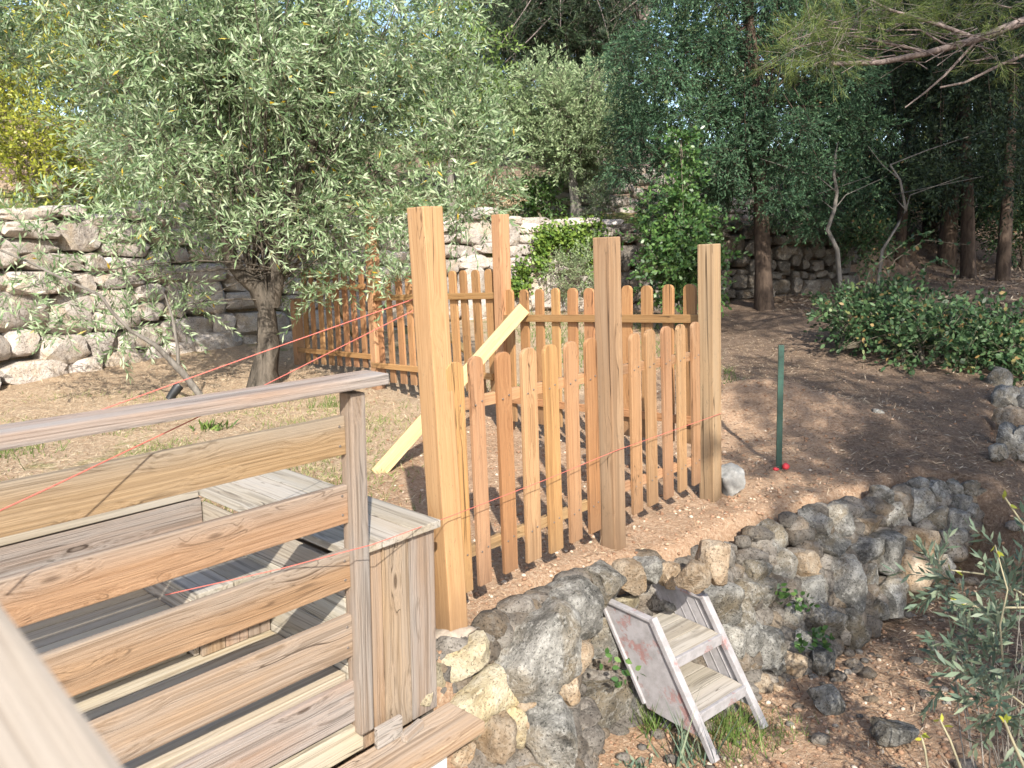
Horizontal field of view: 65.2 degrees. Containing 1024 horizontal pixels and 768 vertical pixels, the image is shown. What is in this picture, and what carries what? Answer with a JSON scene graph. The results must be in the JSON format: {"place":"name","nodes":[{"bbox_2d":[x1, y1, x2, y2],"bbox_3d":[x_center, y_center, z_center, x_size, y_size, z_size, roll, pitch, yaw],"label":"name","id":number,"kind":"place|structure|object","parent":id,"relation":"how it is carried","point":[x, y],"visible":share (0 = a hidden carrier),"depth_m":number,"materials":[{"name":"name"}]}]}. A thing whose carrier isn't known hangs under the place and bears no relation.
{"place":"outdoors","nodes":[
{"label":"outdoors","id":0,"kind":"place"},
{"bbox_2d":[5,0,920,149],"label":"sky","id":1,"kind":"structure","parent":0,"point":[677,105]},
{"bbox_2d":[0,112,1023,767],"bbox_3d":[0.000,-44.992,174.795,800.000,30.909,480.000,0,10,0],"label":"ground","id":2,"kind":"structure","parent":0,"point":[760,418],"depth_m":5.54,"materials":[{"name":"soil"}]},
{"bbox_2d":[0,48,62,163],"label":"shrub","id":3,"kind":"object","parent":2,"relation":"on","point":[6,98],"visible":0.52,"depth_m":12.96,"materials":[{"name":"yellow plant"}]},
{"bbox_2d":[0,439,70,469],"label":"grass tuft","id":4,"kind":"object","parent":2,"relation":"on","point":[6,452],"visible":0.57,"depth_m":5.34,"materials":[{"name":"plant"}]},
{"bbox_2d":[0,120,103,208],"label":"shrub","id":5,"kind":"object","parent":2,"relation":"on","point":[23,189],"visible":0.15,"depth_m":11.42,"materials":[{"name":"green plant"}]},
{"bbox_2d":[0,88,118,207],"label":"shrub","id":6,"kind":"object","parent":2,"relation":"on","point":[8,148],"visible":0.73,"depth_m":10.31,"materials":[{"name":"yellow plant"}]},
{"bbox_2d":[0,605,122,767],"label":"stair railing","id":7,"kind":"object","parent":2,"relation":"on","point":[44,723],"depth_m":0.32,"materials":[{"name":"brown wood"}]},
{"bbox_2d":[0,0,172,151],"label":"broadleaf tree","id":8,"kind":"object","parent":2,"relation":"on","point":[67,55],"visible":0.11,"depth_m":15.52,"materials":[{"name":"green plant"}]},
{"bbox_2d":[0,249,202,394],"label":"fallen branch","id":9,"kind":"object","parent":2,"relation":"on","point":[182,372],"visible":0.98,"depth_m":6.38,"materials":[{"name":"brown wood"}]},
{"bbox_2d":[56,150,204,212],"bbox_3d":[-5.269,-2.644,11.046,1.864,1.135,1.449,-7,12,-35],"label":"shrub","id":10,"kind":"object","parent":2,"relation":"on","point":[114,188],"visible":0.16,"depth_m":10.85,"materials":[{"name":"green plant"}]},
{"bbox_2d":[165,382,182,398],"bbox_3d":[-2.781,0.077,6.592,0.142,0.193,0.081,-4,11,-20],"label":"garden spotlight","id":11,"kind":"object","parent":2,"relation":"on","point":[176,389],"visible":0.78,"depth_m":6.56,"materials":[{"name":"black metal"}]},
{"bbox_2d":[120,104,265,203],"bbox_3d":[-4.749,-3.360,11.922,2.491,1.919,1.919,0,10,0],"label":"shrub","id":12,"kind":"object","parent":2,"relation":"on","point":[166,151],"visible":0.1,"depth_m":11.78,"materials":[{"name":"green plant"}]},
{"bbox_2d":[1,388,423,512],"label":"grass","id":13,"kind":"structure","parent":2,"relation":"on","point":[183,442],"depth_m":5.72,"materials":[{"name":"beige plant"}]},
{"bbox_2d":[188,418,239,432],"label":"grass tuft","id":14,"kind":"object","parent":2,"relation":"on","point":[217,427],"visible":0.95,"depth_m":5.98,"materials":[{"name":"green plant"}]},
{"bbox_2d":[0,370,484,767],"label":"timber deck","id":15,"kind":"structure","parent":2,"relation":"on","point":[262,670],"depth_m":2.45,"materials":[{"name":"brown wood"}]},
{"bbox_2d":[374,714,402,749],"bbox_3d":[-0.422,1.190,2.739,0.020,0.075,0.110,9,13,41],"label":"wood offcut","id":16,"kind":"object","parent":15,"relation":"on","point":[388,731],"visible":0.9,"depth_m":2.73,"materials":[{"name":"beige wood"}]},
{"bbox_2d":[401,718,423,742],"bbox_3d":[-0.346,1.205,2.781,0.026,0.030,0.103,6,12,28],"label":"wood offcut","id":17,"kind":"object","parent":15,"relation":"on","point":[411,731],"visible":1,"depth_m":2.77,"materials":[{"name":"beige wood"}]},
{"bbox_2d":[0,0,537,387],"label":"olive tree","id":18,"kind":"object","parent":2,"relation":"on","point":[239,70],"visible":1,"depth_m":6.54,"materials":[{"name":"green plant"}]},
{"bbox_2d":[140,0,398,180],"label":"broadleaf tree","id":19,"kind":"object","parent":2,"relation":"on","point":[296,1],"visible":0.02,"depth_m":14.65,"materials":[{"name":"green plant"}]},
{"bbox_2d":[0,200,623,385],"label":"terrace wall","id":20,"kind":"structure","parent":2,"relation":"on","point":[58,358],"depth_m":8.58,"materials":[{"name":"grey stone"}]},
{"bbox_2d":[510,249,541,310],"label":"creeper","id":21,"kind":"object","parent":20,"relation":"attached to","point":[518,283],"visible":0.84,"depth_m":12.16,"materials":[{"name":"green plant"}]},
{"bbox_2d":[523,206,622,310],"bbox_3d":[0.953,-1.934,12.360,1.614,1.633,0.276,-2,10,-10],"label":"creeper","id":22,"kind":"object","parent":20,"relation":"attached to","point":[565,235],"visible":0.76,"depth_m":12.25,"materials":[{"name":"green plant"}]},
{"bbox_2d":[246,128,401,212],"bbox_3d":[-3.116,-3.353,12.518,2.371,2.061,2.219,10,14,43],"label":"shrub","id":23,"kind":"object","parent":2,"relation":"on","point":[364,166],"visible":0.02,"depth_m":12.40,"materials":[{"name":"green plant"}]},
{"bbox_2d":[300,394,366,411],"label":"grass tuft","id":24,"kind":"object","parent":2,"relation":"on","point":[327,406],"visible":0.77,"depth_m":6.66,"materials":[{"name":"green plant"}]},
{"bbox_2d":[331,292,352,337],"bbox_3d":[-1.889,-0.774,8.904,0.032,0.075,2.032,0,-12,-3],"label":"timber brace","id":25,"kind":"object","parent":2,"relation":"on","point":[341,314],"visible":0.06,"depth_m":8.83,"materials":[{"name":"brown wood"}]},
{"bbox_2d":[0,199,735,223],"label":"grass","id":26,"kind":"structure","parent":2,"relation":"on","point":[90,211],"depth_m":9.11,"materials":[{"name":"plant"}]},
{"bbox_2d":[404,300,473,354],"bbox_3d":[-0.662,-0.506,7.790,0.032,0.075,1.973,3,-12,16],"label":"timber brace","id":27,"kind":"object","parent":2,"relation":"on","point":[462,350],"visible":0.12,"depth_m":8.25,"materials":[{"name":"brown wood"}]},
{"bbox_2d":[371,304,528,473],"bbox_3d":[-0.386,0.024,5.276,1.522,0.092,0.042,-50,9,-20],"label":"timber prop","id":28,"kind":"object","parent":2,"relation":"on","point":[392,456],"visible":0.69,"depth_m":5.29,"materials":[{"name":"brown wood"}]},
{"bbox_2d":[383,0,530,208],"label":"broadleaf tree","id":29,"kind":"object","parent":2,"relation":"on","point":[451,177],"visible":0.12,"depth_m":15.72,"materials":[{"name":"green plant"}]},
{"bbox_2d":[451,167,527,212],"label":"bush","id":30,"kind":"object","parent":2,"relation":"on","point":[503,203],"visible":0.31,"depth_m":14.52,"materials":[{"name":"green plant"}]},
{"bbox_2d":[290,214,697,443],"bbox_3d":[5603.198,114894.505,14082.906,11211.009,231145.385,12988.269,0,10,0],"label":"picket fence","id":31,"kind":"object","parent":2,"relation":"on","point":[498,295],"visible":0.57,"depth_m":5.94,"materials":[{"name":"brown wood"}]},
{"bbox_2d":[0,0,1002,157],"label":"wood","id":32,"kind":"object","parent":2,"relation":"on","point":[365,4],"visible":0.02,"depth_m":28.45,"materials":[{"name":"green plant"}]},
{"bbox_2d":[0,340,1023,725],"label":"straw","id":33,"kind":"object","parent":2,"relation":"on","point":[366,444],"visible":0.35,"depth_m":6.00,"materials":[{"name":"beige plant"}]},
{"bbox_2d":[499,163,569,218],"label":"bush","id":34,"kind":"object","parent":2,"relation":"on","point":[544,197],"visible":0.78,"depth_m":15.13,"materials":[{"name":"green plant"}]},
{"bbox_2d":[454,0,648,163],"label":"pine tree","id":35,"kind":"object","parent":2,"relation":"on","point":[527,21],"visible":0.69,"depth_m":20.41,"materials":[{"name":"green plant"}]},
{"bbox_2d":[407,206,720,631],"bbox_3d":[0.417,0.152,3.785,0.157,1.882,2.148,10,14,43],"label":"picket fence","id":36,"kind":"object","parent":2,"relation":"on","point":[445,403],"visible":0.97,"depth_m":3.53,"materials":[{"name":"brown wood"}]},
{"bbox_2d":[0,310,413,510],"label":"mason line","id":37,"kind":"object","parent":36,"relation":"attached to","point":[174,428],"visible":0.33,"depth_m":1.98,"materials":[{"name":"red fabric"}]},
{"bbox_2d":[103,299,412,408],"bbox_3d":[-1.095,-0.053,2.896,1.646,0.482,0.087,-6,12,-29],"label":"mason line","id":38,"kind":"object","parent":36,"relation":"attached to","point":[254,354],"visible":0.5,"depth_m":3.00,"materials":[{"name":"red fabric"}]},
{"bbox_2d":[165,413,720,594],"bbox_3d":[0.166,0.396,3.305,0.221,0.110,3.162,9,13,40],"label":"mason line","id":39,"kind":"object","parent":36,"relation":"attached to","point":[415,528],"visible":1,"depth_m":2.58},
{"bbox_2d":[529,231,603,304],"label":"bush","id":40,"kind":"object","parent":2,"relation":"on","point":[574,273],"visible":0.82,"depth_m":11.92,"materials":[{"name":"green plant"}]},
{"bbox_2d":[478,38,658,217],"bbox_3d":[1.102,-4.715,15.055,3.642,3.349,3.170,0,10,0],"label":"olive tree","id":41,"kind":"object","parent":2,"relation":"on","point":[561,120],"visible":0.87,"depth_m":14.54,"materials":[{"name":"green plant"}]},
{"bbox_2d":[569,155,636,218],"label":"bush","id":42,"kind":"object","parent":2,"relation":"on","point":[600,201],"visible":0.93,"depth_m":13.49,"materials":[{"name":"green plant"}]},
{"bbox_2d":[556,0,676,169],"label":"pine tree","id":43,"kind":"object","parent":2,"relation":"on","point":[636,16],"visible":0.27,"depth_m":21.13,"materials":[{"name":"green plant"}]},
{"bbox_2d":[614,749,655,767],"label":"grass tuft","id":44,"kind":"object","parent":2,"relation":"on","point":[637,764],"visible":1,"depth_m":3.25,"materials":[{"name":"plant"}]},
{"bbox_2d":[622,678,671,748],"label":"grass tuft","id":45,"kind":"object","parent":2,"relation":"on","point":[651,725],"visible":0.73,"depth_m":3.45,"materials":[{"name":"green plant"}]},
{"bbox_2d":[540,163,803,218],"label":"terrace wall","id":46,"kind":"structure","parent":2,"relation":"on","point":[634,197],"depth_m":16.63,"materials":[{"name":"beige stone"}]},
{"bbox_2d":[614,116,752,324],"bbox_3d":[2.155,-1.968,10.129,1.558,2.804,1.636,10,14,43],"label":"laurel shrub","id":47,"kind":"object","parent":2,"relation":"on","point":[679,235],"visible":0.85,"depth_m":10.07,"materials":[{"name":"green plant"}]},
{"bbox_2d":[603,583,767,763],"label":"wooden steps","id":48,"kind":"structure","parent":2,"relation":"on","point":[662,649],"depth_m":3.48,"materials":[{"name":"white paint"}]},
{"bbox_2d":[643,695,740,767],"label":"grass tuft","id":49,"kind":"object","parent":2,"relation":"on","point":[683,744],"visible":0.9,"depth_m":3.26,"materials":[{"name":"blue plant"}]},
{"bbox_2d":[414,476,986,767],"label":"stone retaining wall","id":50,"kind":"structure","parent":2,"relation":"on","point":[533,685],"depth_m":3.75,"materials":[{"name":"grey stone"}]},
{"bbox_2d":[436,625,476,638],"bbox_3d":[-0.242,0.984,3.186,0.166,0.048,0.160,8,13,39],"label":"post footing","id":51,"kind":"object","parent":50,"relation":"on","point":[462,632],"visible":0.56,"depth_m":3.15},
{"bbox_2d":[600,647,644,687],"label":"wall weed","id":52,"kind":"object","parent":50,"relation":"on","point":[618,684],"depth_m":3.34,"materials":[{"name":"green plant"}]},
{"bbox_2d":[673,559,711,593],"bbox_3d":[0.768,0.822,3.417,0.149,0.141,0.147,0,1,44],"label":"loose stone","id":53,"kind":"object","parent":50,"relation":"on","point":[694,576],"visible":1,"depth_m":3.37,"materials":[{"name":"beige stone"}]},
{"bbox_2d":[695,539,730,586],"bbox_3d":[0.877,0.782,3.500,0.136,0.199,0.172,4,1,-24],"label":"loose stone","id":54,"kind":"object","parent":50,"relation":"on","point":[714,555],"visible":0.83,"depth_m":3.43,"materials":[{"name":"beige stone"}]},
{"bbox_2d":[770,583,790,603],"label":"wall weed","id":55,"kind":"object","parent":50,"relation":"on","point":[784,595],"depth_m":3.97,"materials":[{"name":"green plant"}]},
{"bbox_2d":[787,589,819,611],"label":"wall weed","id":56,"kind":"object","parent":50,"relation":"on","point":[797,606],"depth_m":4.00,"materials":[{"name":"green plant"}]},
{"bbox_2d":[794,633,814,652],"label":"wall weed","id":57,"kind":"object","parent":50,"relation":"on","point":[799,642],"depth_m":3.89,"materials":[{"name":"green plant"}]},
{"bbox_2d":[808,625,834,651],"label":"wall weed","id":58,"kind":"object","parent":50,"relation":"on","point":[815,635],"depth_m":3.96,"materials":[{"name":"green plant"}]},
{"bbox_2d":[647,699,808,767],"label":"grass tuft","id":59,"kind":"object","parent":2,"relation":"on","point":[727,727],"visible":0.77,"depth_m":3.40,"materials":[{"name":"green plant"}]},
{"bbox_2d":[591,219,869,310],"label":"terrace wall","id":60,"kind":"structure","parent":2,"relation":"on","point":[820,277],"depth_m":13.06,"materials":[{"name":"grey stone"}]},
{"bbox_2d":[721,463,745,495],"bbox_3d":[1.280,0.558,4.674,0.158,0.170,0.170,-13,15,-9],"label":"loose stone","id":61,"kind":"object","parent":2,"relation":"on","point":[733,481],"visible":0.84,"depth_m":4.61,"materials":[{"name":"grey stone"}]},
{"bbox_2d":[582,0,912,310],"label":"evergreen tree","id":62,"kind":"object","parent":2,"relation":"on","point":[759,130],"visible":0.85,"depth_m":11.46,"materials":[{"name":"green plant"}]},
{"bbox_2d":[776,345,783,469],"bbox_3d":[1.690,0.244,5.064,0.032,0.984,0.116,-2,10,-10],"label":"steel stake","id":63,"kind":"object","parent":2,"relation":"on","point":[780,386],"visible":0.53,"depth_m":5.04,"materials":[{"name":"green metal"}]},
{"bbox_2d":[773,463,789,470],"bbox_3d":[1.701,0.523,5.055,0.107,0.050,0.037,-1,10,-5],"label":"paint marker","id":64,"kind":"object","parent":2,"relation":"on","point":[785,466],"visible":0.99,"depth_m":5.04,"materials":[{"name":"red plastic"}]},
{"bbox_2d":[758,705,829,751],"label":"grass tuft","id":65,"kind":"object","parent":2,"relation":"on","point":[791,728],"visible":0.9,"depth_m":3.46,"materials":[{"name":"green plant"}]},
{"bbox_2d":[601,520,1023,767],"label":"rubble","id":66,"kind":"object","parent":2,"relation":"on","point":[859,669],"visible":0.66,"depth_m":3.86,"materials":[{"name":"grey stone"}]},
{"bbox_2d":[762,93,886,306],"bbox_3d":[4.352,-2.469,11.096,1.524,2.988,1.187,-9,14,-41],"label":"sapling","id":67,"kind":"object","parent":2,"relation":"on","point":[835,246],"visible":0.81,"depth_m":10.98,"materials":[{"name":"grey plant"}]},
{"bbox_2d":[806,684,845,715],"bbox_3d":[1.421,1.418,3.614,0.132,0.146,0.147,-6,20,-26],"label":"loose stone","id":68,"kind":"object","parent":2,"relation":"on","point":[827,699],"visible":0.99,"depth_m":3.58,"materials":[{"name":"grey stone"}]},
{"bbox_2d":[633,292,1023,767],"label":"leaf litter","id":69,"kind":"object","parent":2,"relation":"on","point":[945,653],"visible":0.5,"depth_m":5.22,"materials":[{"name":"brown plant"}]},
{"bbox_2d":[757,2,913,190],"bbox_3d":[8.550,-9.899,20.669,7.996,10.865,5.401,-10,14,-43],"label":"evergreen tree","id":70,"kind":"object","parent":2,"relation":"on","point":[844,112],"visible":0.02,"depth_m":20.70,"materials":[{"name":"green plant"}]},
{"bbox_2d":[827,141,896,217],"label":"bush","id":71,"kind":"object","parent":2,"relation":"on","point":[860,178],"visible":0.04,"depth_m":17.88,"materials":[{"name":"green plant"}]},
{"bbox_2d":[822,199,907,291],"bbox_3d":[5.659,-2.176,12.799,1.403,1.545,1.171,0,10,0],"label":"bush","id":72,"kind":"object","parent":2,"relation":"on","point":[866,239],"visible":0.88,"depth_m":12.64,"materials":[{"name":"green plant"}]},
{"bbox_2d":[720,203,1023,327],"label":"leaf litter","id":73,"kind":"object","parent":2,"relation":"on","point":[954,286],"visible":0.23,"depth_m":13.08,"materials":[{"name":"brown plant"}]},
{"bbox_2d":[871,409,884,413],"bbox_3d":[2.727,0.263,5.985,0.069,0.165,0.125,-17,24,-36],"label":"loose stone","id":74,"kind":"object","parent":2,"relation":"on","point":[879,411],"visible":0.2,"depth_m":5.95,"materials":[{"name":"grey stone"}]},
{"bbox_2d":[739,0,1023,108],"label":"pine tree","id":75,"kind":"object","parent":2,"relation":"on","point":[835,50],"visible":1,"depth_m":6.94,"materials":[{"name":"green plant"}]},
{"bbox_2d":[774,10,1002,209],"bbox_3d":[9.038,-8.805,19.275,5.350,9.624,8.750,10,14,43],"label":"evergreen tree","id":76,"kind":"object","parent":2,"relation":"on","point":[853,102],"visible":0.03,"depth_m":17.96,"materials":[{"name":"green plant"}]},
{"bbox_2d":[844,143,940,244],"bbox_3d":[8.012,-3.753,16.407,2.266,2.533,2.234,0,10,0],"label":"bush","id":77,"kind":"object","parent":2,"relation":"on","point":[889,212],"visible":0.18,"depth_m":16.29,"materials":[{"name":"green plant"}]},
{"bbox_2d":[869,716,918,746],"bbox_3d":[1.618,1.465,3.388,0.191,0.085,0.148,2,6,-11],"label":"loose stone","id":78,"kind":"object","parent":2,"relation":"on","point":[884,732],"visible":1,"depth_m":3.33,"materials":[{"name":"grey stone"}]},
{"bbox_2d":[774,0,1023,266],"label":"evergreen tree","id":79,"kind":"object","parent":2,"relation":"on","point":[901,235],"visible":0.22,"depth_m":14.03,"materials":[{"name":"green plant"}]},
{"bbox_2d":[801,0,1017,241],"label":"evergreen tree","id":80,"kind":"object","parent":2,"relation":"on","point":[932,226],"visible":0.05,"depth_m":16.82,"materials":[{"name":"green plant"}]},
{"bbox_2d":[802,271,1023,386],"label":"bramble bush","id":81,"kind":"object","parent":2,"relation":"on","point":[909,326],"visible":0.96,"depth_m":7.97,"materials":[{"name":"green plant"}]},
{"bbox_2d":[860,229,970,299],"bbox_3d":[4.510,-1.335,9.018,1.287,0.832,0.196,-1,10,-3],"label":"bramble cane","id":82,"kind":"object","parent":81,"relation":"attached to","point":[922,272],"visible":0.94,"depth_m":9.00,"materials":[{"name":"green plant"}]},
{"bbox_2d":[843,124,984,302],"bbox_3d":[5.495,-2.343,11.284,1.752,2.617,1.101,-3,11,-18],"label":"sapling","id":83,"kind":"object","parent":2,"relation":"on","point":[895,174],"visible":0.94,"depth_m":10.99,"materials":[{"name":"grey plant"}]},
{"bbox_2d":[808,0,1023,267],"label":"evergreen tree","id":84,"kind":"object","parent":2,"relation":"on","point":[948,231],"visible":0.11,"depth_m":14.85,"materials":[{"name":"green plant"}]},
{"bbox_2d":[834,0,1023,277],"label":"evergreen tree","id":85,"kind":"object","parent":2,"relation":"on","point":[968,267],"visible":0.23,"depth_m":13.54,"materials":[{"name":"green plant"}]},
{"bbox_2d":[866,11,1023,221],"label":"evergreen tree","id":86,"kind":"object","parent":2,"relation":"on","point":[975,138],"depth_m":18.75,"materials":[{"name":"green plant"}]},
{"bbox_2d":[881,496,1023,767],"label":"olive sucker","id":87,"kind":"object","parent":2,"relation":"on","point":[995,675],"visible":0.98,"depth_m":2.67,"materials":[{"name":"green plant"}]},
{"bbox_2d":[915,490,1023,767],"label":"dry stalk","id":88,"kind":"object","parent":87,"relation":"attached to","point":[1006,716],"visible":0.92,"depth_m":2.50,"materials":[{"name":"yellow plant"}]},
{"bbox_2d":[891,0,1023,280],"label":"evergreen tree","id":89,"kind":"object","parent":2,"relation":"on","point":[1008,193],"visible":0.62,"depth_m":12.05,"materials":[{"name":"green plant"}]},
{"bbox_2d":[910,163,1020,251],"bbox_3d":[9.168,-3.599,16.331,2.451,2.145,2.214,0,10,0],"label":"bush","id":90,"kind":"object","parent":2,"relation":"on","point":[959,223],"visible":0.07,"depth_m":16.23,"materials":[{"name":"green plant"}]},
{"bbox_2d":[916,3,1023,213],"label":"evergreen tree","id":91,"kind":"object","parent":2,"relation":"on","point":[988,135],"depth_m":17.32,"materials":[{"name":"green plant"}]},
{"bbox_2d":[957,173,1023,268],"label":"bush","id":92,"kind":"object","parent":2,"relation":"on","point":[1019,224],"visible":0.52,"depth_m":15.02,"materials":[{"name":"green plant"}]},
{"bbox_2d":[986,366,1023,462],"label":"stone edging","id":93,"kind":"object","parent":2,"relation":"on","point":[1007,399],"visible":0.98,"depth_m":6.07,"materials":[{"name":"grey stone"}]},
{"bbox_2d":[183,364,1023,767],"bbox_3d":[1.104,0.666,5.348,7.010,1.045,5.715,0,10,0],"label":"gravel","id":94,"kind":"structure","parent":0,"point":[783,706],"depth_m":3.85,"materials":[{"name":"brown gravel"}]},
{"bbox_2d":[486,310,746,392],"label":"grass","id":95,"kind":"structure","parent":0,"point":[658,351],"depth_m":9.81,"materials":[{"name":"green plant"}]}
]}

